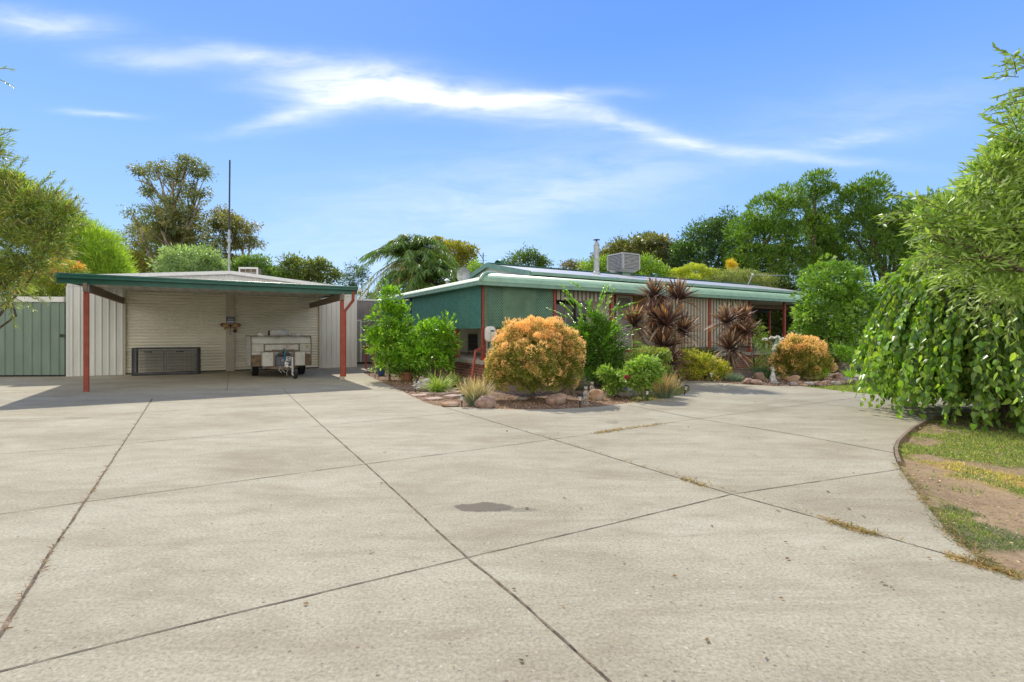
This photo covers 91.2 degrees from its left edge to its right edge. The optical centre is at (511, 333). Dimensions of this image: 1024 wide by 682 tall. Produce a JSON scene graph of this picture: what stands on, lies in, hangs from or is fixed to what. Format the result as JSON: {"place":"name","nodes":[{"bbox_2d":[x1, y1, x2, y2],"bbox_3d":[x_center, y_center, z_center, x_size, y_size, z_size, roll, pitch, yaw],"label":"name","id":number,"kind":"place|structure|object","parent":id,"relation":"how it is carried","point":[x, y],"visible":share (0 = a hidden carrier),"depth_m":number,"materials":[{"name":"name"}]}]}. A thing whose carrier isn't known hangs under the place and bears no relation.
{"place":"outdoors","nodes":[
{"label":"outdoors","id":0,"kind":"place"},
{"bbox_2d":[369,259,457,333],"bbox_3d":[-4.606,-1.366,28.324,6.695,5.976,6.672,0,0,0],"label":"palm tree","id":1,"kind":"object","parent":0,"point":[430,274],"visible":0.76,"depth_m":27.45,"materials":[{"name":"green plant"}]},
{"bbox_2d":[436,372,466,388],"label":"ornamental grass","id":2,"kind":"object","parent":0,"point":[456,380],"depth_m":13.83,"materials":[{"name":"green plant"}]},
{"bbox_2d":[0,364,1023,681],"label":"driveway","id":3,"kind":"structure","parent":0,"point":[168,552],"depth_m":3.60,"materials":[{"name":"concrete"}]},
{"bbox_2d":[0,297,65,376],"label":"side gate","id":4,"kind":"structure","parent":3,"relation":"on","point":[34,345],"depth_m":17.42,"materials":[{"name":"green metal"}]},
{"bbox_2d":[0,399,151,636],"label":"driveway joint","id":5,"kind":"object","parent":3,"relation":"on","point":[6,621],"visible":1,"depth_m":3.38,"materials":[{"name":"concrete"}]},
{"bbox_2d":[132,347,200,375],"bbox_3d":[-12.631,1.004,18.372,2.010,0.992,0.615,0,0,-23],"label":"wire crate","id":6,"kind":"object","parent":3,"relation":"on","point":[135,362],"visible":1,"depth_m":18.31,"materials":[{"name":"grey metal"}]},
{"bbox_2d":[134,350,164,373],"bbox_3d":[-12.959,1.010,17.918,0.920,0.860,0.032,0,0,-23],"label":"door","id":7,"kind":"structure","parent":6,"relation":"in","point":[146,351],"depth_m":17.85,"materials":[{"name":"metal"}]},
{"bbox_2d":[166,349,195,372],"bbox_3d":[-12.078,1.010,18.289,0.920,0.860,0.032,0,0,-23],"label":"door","id":8,"kind":"structure","parent":6,"relation":"in","point":[168,353],"depth_m":18.23,"materials":[{"name":"metal"}]},
{"bbox_2d":[55,272,357,391],"bbox_3d":[-9.828,-0.115,17.133,7.440,3.230,6.410,0,0,-31],"label":"carport","id":9,"kind":"object","parent":3,"relation":"on","point":[96,284],"visible":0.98,"depth_m":14.76,"materials":[{"name":"green paint"}]},
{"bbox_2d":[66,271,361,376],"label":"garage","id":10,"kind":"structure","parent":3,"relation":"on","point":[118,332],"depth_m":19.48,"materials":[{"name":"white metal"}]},
{"bbox_2d":[126,290,225,373],"bbox_3d":[-12.786,-0.059,19.177,3.190,3.118,0.072,0,0,-31],"label":"roller door","id":11,"kind":"structure","parent":10,"relation":"in","point":[153,318],"depth_m":19.19,"materials":[{"name":"beige metal"}]},
{"bbox_2d":[227,160,231,270],"bbox_3d":[-12.771,-5.155,22.637,0.203,5.350,0.203,0,0,22],"label":"antenna mast","id":12,"kind":"object","parent":10,"relation":"on","point":[229,240],"visible":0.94,"depth_m":22.61,"materials":[{"name":"metal"}]},
{"bbox_2d":[220,323,240,333],"bbox_3d":[-11.210,-0.195,19.968,0.759,0.450,0.075,0,0,-27],"label":"butterfly ornament","id":13,"kind":"object","parent":10,"relation":"attached to","point":[227,326],"visible":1,"depth_m":19.97,"materials":[{"name":"black plastic"}]},
{"bbox_2d":[239,267,260,274],"bbox_3d":[-12.277,-2.780,23.528,0.840,0.600,0.540,0,0,-8],"label":"rooftop cooler","id":14,"kind":"object","parent":10,"relation":"on","point":[254,270],"visible":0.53,"depth_m":23.31,"materials":[{"name":"white paint"}]},
{"bbox_2d":[235,294,318,370],"bbox_3d":[-9.772,-0.059,20.973,3.190,3.118,0.071,0,0,-31],"label":"roller door","id":15,"kind":"structure","parent":10,"relation":"in","point":[256,313],"depth_m":20.88,"materials":[{"name":"beige metal"}]},
{"bbox_2d":[0,557,465,670],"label":"driveway joint","id":16,"kind":"object","parent":3,"relation":"on","point":[222,615],"visible":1,"depth_m":2.65,"materials":[{"name":"concrete"}]},
{"bbox_2d":[245,329,311,378],"bbox_3d":[-8.532,0.666,18.204,2.045,1.667,4.702,0,0,-31],"label":"camper trailer","id":17,"kind":"object","parent":3,"relation":"on","point":[262,350],"visible":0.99,"depth_m":17.31,"materials":[{"name":"white metal"}]},
{"bbox_2d":[276,352,291,365],"bbox_3d":[-7.830,0.874,17.195,0.480,0.449,0.355,0,0,-31],"label":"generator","id":18,"kind":"object","parent":17,"relation":"in","point":[281,362],"visible":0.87,"depth_m":17.04,"materials":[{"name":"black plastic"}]},
{"bbox_2d":[357,299,425,363],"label":"corrugated wall","id":19,"kind":"structure","parent":3,"relation":"on","point":[364,307],"depth_m":24.71,"materials":[{"name":"white metal"}]},
{"bbox_2d":[357,321,359,361],"bbox_3d":[-7.780,0.400,24.459,0.730,2.000,0.044,0,0,-26],"label":"door","id":20,"kind":"structure","parent":19,"relation":"in","point":[358,322],"depth_m":24.59,"materials":[{"name":"metal"}]},
{"bbox_2d":[1,396,864,513],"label":"driveway joint","id":21,"kind":"object","parent":3,"relation":"on","point":[367,463],"visible":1,"depth_m":5.56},
{"bbox_2d":[282,388,611,681],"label":"driveway joint","id":22,"kind":"object","parent":3,"relation":"on","point":[552,629],"visible":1,"depth_m":3.04,"materials":[{"name":"concrete"}]},
{"bbox_2d":[3,400,1023,629],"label":"dry weed tufts","id":23,"kind":"object","parent":3,"relation":"on","point":[976,561],"visible":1,"depth_m":3.70,"materials":[{"name":"plant"}]},
{"bbox_2d":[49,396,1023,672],"bbox_3d":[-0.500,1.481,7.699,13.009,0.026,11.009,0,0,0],"label":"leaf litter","id":24,"kind":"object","parent":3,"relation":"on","point":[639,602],"visible":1,"depth_m":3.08,"materials":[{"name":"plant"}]},
{"bbox_2d":[469,469,896,556],"bbox_3d":[1.956,1.496,4.530,5.090,0.001,0.194,0,0,-25],"label":"driveway joint","id":25,"kind":"object","parent":3,"relation":"on","point":[660,511],"visible":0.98,"depth_m":4.17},
{"bbox_2d":[442,406,951,555],"bbox_3d":[0.786,1.496,6.735,0.093,0.001,8.391,0,0,-33],"label":"driveway joint","id":26,"kind":"object","parent":3,"relation":"on","point":[707,486],"visible":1,"depth_m":4.81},
{"bbox_2d":[0,0,1023,333],"label":"sky","id":27,"kind":"structure","parent":0,"point":[346,128],"materials":[{"name":"blue"}]},
{"bbox_2d":[364,369,689,409],"bbox_3d":[-1.183,1.516,16.692,13.401,0.001,12.256,0,0,19],"label":"garden bed","id":28,"kind":"object","parent":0,"point":[501,395],"visible":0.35,"depth_m":11.88,"materials":[{"name":"bark mulch"},{"name":"soil"},{"name":"stone"}]},
{"bbox_2d":[358,277,417,380],"bbox_3d":[-3.854,-0.091,16.226,2.026,3.386,1.651,0,0,22],"label":"shrub","id":29,"kind":"object","parent":28,"relation":"on","point":[389,334],"visible":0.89,"depth_m":15.96,"materials":[{"name":"green plant"}]},
{"bbox_2d":[398,371,414,380],"bbox_3d":[-3.358,1.364,16.023,0.540,0.272,0.532,0,0,0],"label":"plant pot","id":30,"kind":"object","parent":28,"relation":"on","point":[408,376],"visible":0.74,"depth_m":15.84,"materials":[{"name":"ceramic"}]},
{"bbox_2d":[385,361,439,380],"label":"shrub","id":31,"kind":"object","parent":28,"relation":"on","point":[397,369],"visible":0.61,"depth_m":15.86,"materials":[{"name":"green plant"}]},
{"bbox_2d":[413,378,431,390],"bbox_3d":[-2.345,1.391,13.288,0.550,0.398,0.387,0,0,2],"label":"rock","id":32,"kind":"object","parent":28,"relation":"on","point":[420,383],"visible":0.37,"depth_m":13.15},
{"bbox_2d":[396,310,465,377],"bbox_3d":[-2.573,0.424,15.610,1.898,2.352,1.816,0,0,-40],"label":"shrub","id":33,"kind":"object","parent":28,"relation":"on","point":[433,348],"visible":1,"depth_m":15.41,"materials":[{"name":"green plant"}]},
{"bbox_2d":[413,369,459,392],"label":"ornamental grass","id":34,"kind":"object","parent":28,"relation":"on","point":[437,387],"depth_m":12.74,"materials":[{"name":"green plant"}]},
{"bbox_2d":[441,401,459,406],"bbox_3d":[-1.274,1.468,10.367,0.385,0.118,0.274,0,0,-4],"label":"rock","id":35,"kind":"object","parent":28,"relation":"on","point":[449,404],"visible":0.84,"depth_m":10.28,"materials":[{"name":"beige stone"}]},
{"bbox_2d":[451,375,501,405],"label":"ornamental grass","id":36,"kind":"object","parent":28,"relation":"on","point":[475,391],"depth_m":10.49,"materials":[{"name":"plant"}]},
{"bbox_2d":[470,346,485,381],"bbox_3d":[-1.002,0.933,14.595,0.086,1.134,0.935,0,0,22],"label":"handrail","id":37,"kind":"object","parent":28,"relation":"on","point":[474,358],"visible":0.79,"depth_m":14.37,"materials":[{"name":"metal"}]},
{"bbox_2d":[474,395,495,407],"bbox_3d":[-0.544,1.413,10.194,0.434,0.305,0.335,0,0,-17],"label":"rock","id":38,"kind":"object","parent":28,"relation":"on","point":[485,401],"visible":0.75,"depth_m":10.08,"materials":[{"name":"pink stone"}]},
{"bbox_2d":[373,376,684,409],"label":"gravel chips","id":39,"kind":"object","parent":28,"relation":"on","point":[539,406],"visible":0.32,"depth_m":12.06,"materials":[{"name":"gravel"}]},
{"bbox_2d":[482,315,586,399],"bbox_3d":[0.464,0.579,11.519,2.179,2.053,1.951,0,0,43],"label":"bushy diosma","id":40,"kind":"object","parent":28,"relation":"on","point":[511,354],"visible":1,"depth_m":11.21,"materials":[{"name":"orange plant"}]},
{"bbox_2d":[545,393,567,404],"bbox_3d":[0.949,1.420,10.786,0.482,0.273,0.360,0,0,-11],"label":"rock","id":41,"kind":"object","parent":28,"relation":"on","point":[557,398],"visible":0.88,"depth_m":10.66,"materials":[{"name":"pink stone"}]},
{"bbox_2d":[554,372,589,394],"bbox_3d":[1.425,1.255,12.611,1.127,1.116,0.962,0,0,0],"label":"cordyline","id":42,"kind":"object","parent":28,"relation":"on","point":[568,390],"visible":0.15,"depth_m":12.49,"materials":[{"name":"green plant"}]},
{"bbox_2d":[582,386,589,404],"bbox_3d":[1.599,1.323,10.755,0.175,0.393,0.222,0,0,41],"label":"meerkat statue","id":43,"kind":"object","parent":28,"relation":"on","point":[585,397],"visible":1,"depth_m":10.71,"materials":[{"name":"stone"}]},
{"bbox_2d":[588,389,603,400],"bbox_3d":[1.917,1.415,11.456,0.367,0.288,0.276,0,0,-3],"label":"rock","id":44,"kind":"object","parent":28,"relation":"on","point":[596,394],"visible":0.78,"depth_m":11.35,"materials":[{"name":"beige stone"}]},
{"bbox_2d":[546,281,646,387],"bbox_3d":[2.337,0.041,14.300,2.773,3.051,2.228,0,0,33],"label":"arching shrub","id":45,"kind":"object","parent":28,"relation":"on","point":[601,332],"visible":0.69,"depth_m":14.01,"materials":[{"name":"green plant"}]},
{"bbox_2d":[593,362,625,397],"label":"rose bush","id":46,"kind":"object","parent":28,"relation":"on","point":[608,375],"visible":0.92,"depth_m":11.81,"materials":[{"name":"green plant"}]},
{"bbox_2d":[614,388,636,396],"bbox_3d":[2.715,1.427,12.070,0.554,0.256,0.429,0,0,5],"label":"rock","id":47,"kind":"object","parent":28,"relation":"on","point":[624,394],"visible":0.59,"depth_m":11.90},
{"bbox_2d":[616,351,667,399],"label":"rose bush","id":48,"kind":"object","parent":28,"relation":"on","point":[641,370],"visible":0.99,"depth_m":11.34,"materials":[{"name":"green plant"}]},
{"bbox_2d":[624,345,675,379],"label":"rose bush","id":49,"kind":"object","parent":28,"relation":"on","point":[663,354],"visible":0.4,"depth_m":13.46,"materials":[{"name":"green plant"}]},
{"bbox_2d":[617,276,705,383],"bbox_3d":[4.654,-0.098,15.376,3.113,3.439,2.306,0,0,-39],"label":"cordyline","id":50,"kind":"object","parent":28,"relation":"on","point":[658,312],"visible":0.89,"depth_m":15.19,"materials":[{"name":"brown plant"}]},
{"bbox_2d":[649,371,682,398],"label":"ornamental grass","id":51,"kind":"object","parent":28,"relation":"on","point":[665,389],"depth_m":11.63,"materials":[{"name":"plant"}]},
{"bbox_2d":[676,363,872,385],"bbox_3d":[11.654,1.506,20.732,15.951,0.001,6.613,0,0,-40],"label":"mulch bed","id":52,"kind":"object","parent":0,"point":[743,372],"visible":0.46,"depth_m":19.38,"materials":[{"name":"brown soil"}]},
{"bbox_2d":[682,345,724,372],"bbox_3d":[6.575,1.005,17.466,1.908,1.198,1.326,0,0,0],"label":"nandina","id":53,"kind":"object","parent":52,"relation":"on","point":[709,351],"visible":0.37,"depth_m":17.44,"materials":[{"name":"green plant"}]},
{"bbox_2d":[674,345,733,380],"bbox_3d":[6.187,1.014,16.303,2.111,1.262,1.368,0,0,0],"label":"nandina","id":54,"kind":"object","parent":52,"relation":"on","point":[700,359],"visible":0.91,"depth_m":16.12,"materials":[{"name":"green plant"}]},
{"bbox_2d":[719,371,746,381],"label":"ornamental grass","id":55,"kind":"object","parent":52,"relation":"on","point":[735,378],"depth_m":15.60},
{"bbox_2d":[704,301,767,374],"bbox_3d":[7.523,0.196,16.935,2.506,2.754,1.862,0,0,-42],"label":"cordyline","id":56,"kind":"object","parent":52,"relation":"on","point":[743,328],"visible":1,"depth_m":16.74,"materials":[{"name":"brown plant"}]},
{"bbox_2d":[753,372,764,379],"bbox_3d":[7.997,1.408,16.196,0.358,0.342,0.285,0,0,-16],"label":"rock","id":57,"kind":"object","parent":52,"relation":"on","point":[759,375],"visible":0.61,"depth_m":16.08,"materials":[{"name":"brown stone"}]},
{"bbox_2d":[749,323,773,370],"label":"climbing plant","id":58,"kind":"object","parent":52,"relation":"on","point":[760,343],"visible":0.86,"depth_m":20.07,"materials":[{"name":"green plant"}]},
{"bbox_2d":[742,335,785,373],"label":"agapanthus","id":59,"kind":"object","parent":52,"relation":"on","point":[776,336],"visible":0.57,"depth_m":18.40,"materials":[{"name":"green plant"}]},
{"bbox_2d":[678,375,853,386],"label":"bark chips","id":60,"kind":"object","parent":52,"relation":"on","point":[783,382],"visible":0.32,"depth_m":15.77,"materials":[{"name":"wood"}]},
{"bbox_2d":[786,375,799,381],"bbox_3d":[8.536,1.409,15.239,0.387,0.292,0.264,0,0,17],"label":"rock","id":61,"kind":"object","parent":52,"relation":"on","point":[794,378],"visible":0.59,"depth_m":15.13,"materials":[{"name":"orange stone"}]},
{"bbox_2d":[768,332,838,380],"bbox_3d":[9.398,0.765,16.287,1.821,1.682,1.772,0,0,-37],"label":"bushy diosma","id":62,"kind":"object","parent":52,"relation":"on","point":[795,353],"visible":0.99,"depth_m":15.99,"materials":[{"name":"orange plant"}]},
{"bbox_2d":[787,252,881,372],"bbox_3d":[12.494,-0.727,19.187,3.282,4.663,3.144,0,0,38],"label":"camellia tree","id":63,"kind":"object","parent":52,"relation":"on","point":[849,294],"visible":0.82,"depth_m":18.78,"materials":[{"name":"green plant"}]},
{"bbox_2d":[830,341,863,372],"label":"shrub","id":64,"kind":"object","parent":52,"relation":"on","point":[843,351],"visible":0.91,"depth_m":17.54,"materials":[{"name":"green plant"}]},
{"bbox_2d":[735,334,871,367],"bbox_3d":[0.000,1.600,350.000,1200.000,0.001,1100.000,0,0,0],"label":"ground","id":65,"kind":"structure","parent":0,"point":[775,342],"depth_m":73.15,"materials":[{"name":"soil"}]},
{"bbox_2d":[1,267,65,302],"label":"dark shrub","id":66,"kind":"object","parent":65,"relation":"on","point":[24,292],"visible":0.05,"depth_m":20.20,"materials":[{"name":"green plant"}]},
{"bbox_2d":[0,66,99,329],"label":"bottlebrush tree","id":67,"kind":"object","parent":65,"relation":"on","point":[27,201],"visible":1,"depth_m":9.52,"materials":[{"name":"green plant"}]},
{"bbox_2d":[13,258,89,296],"bbox_3d":[-16.971,-0.653,18.603,2.526,4.510,1.793,0,0,0],"label":"red tipped bush","id":68,"kind":"object","parent":65,"relation":"on","point":[54,289],"visible":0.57,"depth_m":18.41,"materials":[{"name":"green plant"}]},
{"bbox_2d":[26,213,142,275],"bbox_3d":[-19.239,-2.062,22.414,5.123,7.386,4.154,0,0,0],"label":"feathery tree","id":69,"kind":"object","parent":65,"relation":"on","point":[108,255],"visible":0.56,"depth_m":22.11,"materials":[{"name":"green plant"}]},
{"bbox_2d":[123,243,157,272],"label":"olive tree","id":70,"kind":"object","parent":65,"relation":"on","point":[139,257],"visible":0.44,"depth_m":35.73,"materials":[{"name":"green plant"}]},
{"bbox_2d":[115,153,243,270],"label":"gum tree","id":71,"kind":"object","parent":65,"relation":"on","point":[164,229],"visible":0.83,"depth_m":41.54,"materials":[{"name":"green plant"}]},
{"bbox_2d":[144,242,232,272],"bbox_3d":[-19.690,-2.040,30.896,4.902,7.315,4.861,0,0,-34],"label":"silvery shrub","id":72,"kind":"object","parent":65,"relation":"on","point":[177,260],"visible":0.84,"depth_m":30.24,"materials":[{"name":"green plant"}]},
{"bbox_2d":[206,203,269,270],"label":"gum tree","id":73,"kind":"object","parent":65,"relation":"on","point":[241,243],"visible":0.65,"depth_m":42.66,"materials":[{"name":"green plant"}]},
{"bbox_2d":[223,250,299,279],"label":"green tree","id":74,"kind":"object","parent":65,"relation":"on","point":[255,260],"visible":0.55,"depth_m":31.48,"materials":[{"name":"green plant"}]},
{"bbox_2d":[275,251,345,284],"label":"broadleaf tree","id":75,"kind":"object","parent":65,"relation":"on","point":[316,265],"visible":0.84,"depth_m":32.57,"materials":[{"name":"green plant"}]},
{"bbox_2d":[337,257,372,296],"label":"sparse tree","id":76,"kind":"object","parent":65,"relation":"on","point":[349,278],"visible":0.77,"depth_m":29.91,"materials":[{"name":"green plant"}]},
{"bbox_2d":[356,232,459,298],"bbox_3d":[-5.629,-2.191,29.445,6.740,7.595,6.700,0,0,0],"label":"palm tree","id":77,"kind":"object","parent":65,"relation":"on","point":[404,247],"visible":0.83,"depth_m":28.55,"materials":[{"name":"green plant"}]},
{"bbox_2d":[426,235,480,278],"bbox_3d":[-4.650,-2.959,38.119,4.599,9.138,3.703,0,0,0],"label":"yellow gum","id":78,"kind":"object","parent":65,"relation":"on","point":[462,254],"visible":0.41,"depth_m":37.40,"materials":[{"name":"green plant"}]},
{"bbox_2d":[444,257,482,282],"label":"green bush","id":79,"kind":"object","parent":65,"relation":"on","point":[476,265],"visible":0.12,"depth_m":29.69,"materials":[{"name":"green plant"}]},
{"bbox_2d":[503,243,560,267],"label":"privet tree","id":80,"kind":"object","parent":65,"relation":"on","point":[526,258],"visible":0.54,"depth_m":33.61,"materials":[{"name":"green plant"}]},
{"bbox_2d":[557,258,587,269],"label":"copper shrub","id":81,"kind":"object","parent":65,"relation":"on","point":[568,265],"visible":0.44,"depth_m":34.75,"materials":[{"name":"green plant"}]},
{"bbox_2d":[373,239,821,383],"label":"house","id":82,"kind":"structure","parent":65,"relation":"on","point":[481,298],"depth_m":18.15,"materials":[{"name":"green metal"}]},
{"bbox_2d":[457,267,469,280],"bbox_3d":[-2.035,-2.342,20.150,0.476,0.687,0.572,0,0,-40],"label":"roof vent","id":83,"kind":"object","parent":82,"relation":"attached to","point":[463,273],"visible":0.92,"depth_m":20.26,"materials":[{"name":"metal"}]},
{"bbox_2d":[467,333,477,352],"bbox_3d":[-1.486,0.390,21.189,0.840,0.840,0.342,0,0,-11],"label":"window","id":84,"kind":"structure","parent":82,"relation":"on","point":[472,342],"depth_m":21.00,"materials":[{"name":"glass"}]},
{"bbox_2d":[484,326,495,357],"bbox_3d":[-0.650,0.540,15.008,0.346,1.521,0.216,0,0,-8],"label":"hot water box","id":85,"kind":"object","parent":82,"relation":"attached to","point":[489,333],"visible":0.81,"depth_m":14.94,"materials":[{"name":"white plastic"}]},
{"bbox_2d":[547,294,587,328],"bbox_3d":[1.923,-0.650,18.111,2.050,1.500,0.037,0,0,-31],"label":"window","id":86,"kind":"structure","parent":82,"relation":"in","point":[559,308],"depth_m":18.20,"materials":[{"name":"glass"}]},
{"bbox_2d":[556,290,609,301],"bbox_3d":[2.458,-1.304,17.180,2.360,0.383,0.050,0,0,-31],"label":"striped blind","id":87,"kind":"object","parent":82,"relation":"hanging from","point":[578,295],"visible":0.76,"depth_m":17.13,"materials":[{"name":"fabric"}]},
{"bbox_2d":[607,252,639,275],"bbox_3d":[5.226,-3.160,23.504,1.080,1.080,1.080,0,0,-31],"label":"evaporative cooler","id":88,"kind":"object","parent":82,"relation":"on","point":[624,263],"visible":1,"depth_m":23.19,"materials":[{"name":"grey metal"}]},
{"bbox_2d":[616,295,632,349],"bbox_3d":[4.390,-0.420,19.554,0.870,2.120,0.090,0,0,-31],"label":"security door","id":89,"kind":"structure","parent":82,"relation":"in","point":[623,300],"depth_m":19.59,"materials":[{"name":"white paint"}]},
{"bbox_2d":[666,296,707,346],"bbox_3d":[6.946,-0.474,19.856,2.490,2.042,0.050,0,0,-31],"label":"striped blind","id":90,"kind":"object","parent":82,"relation":"hanging from","point":[701,314],"visible":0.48,"depth_m":20.15,"materials":[{"name":"fabric"}]},
{"bbox_2d":[711,298,747,346],"bbox_3d":[9.223,-0.473,21.212,2.530,2.043,0.050,0,0,-31],"label":"striped blind","id":91,"kind":"object","parent":82,"relation":"hanging from","point":[715,303],"visible":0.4,"depth_m":20.85,"materials":[{"name":"fabric"}]},
{"bbox_2d":[571,250,671,276],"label":"lime tree","id":92,"kind":"object","parent":65,"relation":"on","point":[647,268],"visible":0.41,"depth_m":30.56,"materials":[{"name":"green plant"}]},
{"bbox_2d":[585,231,681,275],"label":"camphor tree","id":93,"kind":"object","parent":65,"relation":"on","point":[650,242],"visible":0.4,"depth_m":39.06,"materials":[{"name":"green plant"}]},
{"bbox_2d":[667,262,720,280],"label":"domed shrub","id":94,"kind":"object","parent":65,"relation":"on","point":[703,271],"visible":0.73,"depth_m":30.52,"materials":[{"name":"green plant"}]},
{"bbox_2d":[657,205,769,282],"bbox_3d":[14.763,-3.984,36.979,8.005,11.235,5.248,0,0,0],"label":"dark evergreen","id":95,"kind":"object","parent":65,"relation":"on","point":[691,249],"visible":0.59,"depth_m":36.36,"materials":[{"name":"green plant"}]},
{"bbox_2d":[725,258,737,274],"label":"golden conifer","id":96,"kind":"object","parent":65,"relation":"on","point":[729,263],"visible":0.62,"depth_m":31.94,"materials":[{"name":"yellow plant"}]},
{"bbox_2d":[706,266,781,347],"bbox_3d":[13.676,-1.247,29.970,5.101,5.726,2.795,0,0,0],"label":"mottled shrub","id":97,"kind":"object","parent":65,"relation":"on","point":[741,275],"visible":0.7,"depth_m":29.64,"materials":[{"name":"green plant"}]},
{"bbox_2d":[717,181,815,347],"bbox_3d":[17.275,-4.383,34.209,6.010,12.052,5.770,0,0,31],"label":"melaleuca tree","id":98,"kind":"object","parent":65,"relation":"on","point":[766,255],"visible":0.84,"depth_m":33.30,"materials":[{"name":"green plant"}]},
{"bbox_2d":[751,276,814,347],"bbox_3d":[16.974,-1.105,32.879,8.089,5.425,5.448,0,0,0],"label":"background hedge","id":99,"kind":"object","parent":65,"relation":"on","point":[777,322],"visible":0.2,"depth_m":32.01,"materials":[{"name":"green plant"}]},
{"bbox_2d":[784,167,863,290],"bbox_3d":[21.289,-4.941,34.538,6.230,13.113,3.804,0,0,0],"label":"melaleuca tree","id":100,"kind":"object","parent":65,"relation":"on","point":[820,224],"visible":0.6,"depth_m":33.79,"materials":[{"name":"green plant"}]},
{"bbox_2d":[786,271,894,342],"bbox_3d":[25.515,-1.139,29.827,17.980,5.570,6.665,0,0,0],"label":"background hedge","id":101,"kind":"object","parent":65,"relation":"on","point":[849,312],"visible":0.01,"depth_m":30.18,"materials":[{"name":"green plant"}]},
{"bbox_2d":[828,170,956,295],"bbox_3d":[25.770,-4.718,33.903,9.312,12.669,4.952,0,0,0],"label":"melaleuca tree","id":102,"kind":"object","parent":65,"relation":"on","point":[881,241],"visible":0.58,"depth_m":33.35,"materials":[{"name":"green plant"}]},
{"bbox_2d":[814,379,1023,578],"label":"lawn soil","id":103,"kind":"structure","parent":0,"point":[1007,501],"depth_m":4.89,"materials":[{"name":"soil"}]},
{"bbox_2d":[596,377,1023,574],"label":"lawn grass","id":104,"kind":"structure","parent":103,"relation":"on","point":[992,440],"depth_m":6.44,"materials":[{"name":"green plant"}]},
{"bbox_2d":[842,239,1023,432],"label":"weeping mulberry","id":105,"kind":"object","parent":103,"relation":"on","point":[922,349],"visible":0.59,"depth_m":8.44,"materials":[{"name":"green plant"}]},
{"bbox_2d":[894,409,992,465],"bbox_3d":[6.944,1.520,8.155,6.756,0.075,0.512,0,0,-40],"label":"timber edging","id":106,"kind":"object","parent":103,"relation":"on","point":[903,436],"visible":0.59,"depth_m":7.76,"materials":[{"name":"wood"}]},
{"bbox_2d":[872,42,1023,347],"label":"ash tree","id":107,"kind":"object","parent":103,"relation":"on","point":[995,223],"visible":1,"depth_m":6.72,"materials":[{"name":"green plant"}]},
{"bbox_2d":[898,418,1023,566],"bbox_3d":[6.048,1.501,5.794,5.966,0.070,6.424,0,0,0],"label":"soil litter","id":108,"kind":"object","parent":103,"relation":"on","point":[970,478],"visible":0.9,"depth_m":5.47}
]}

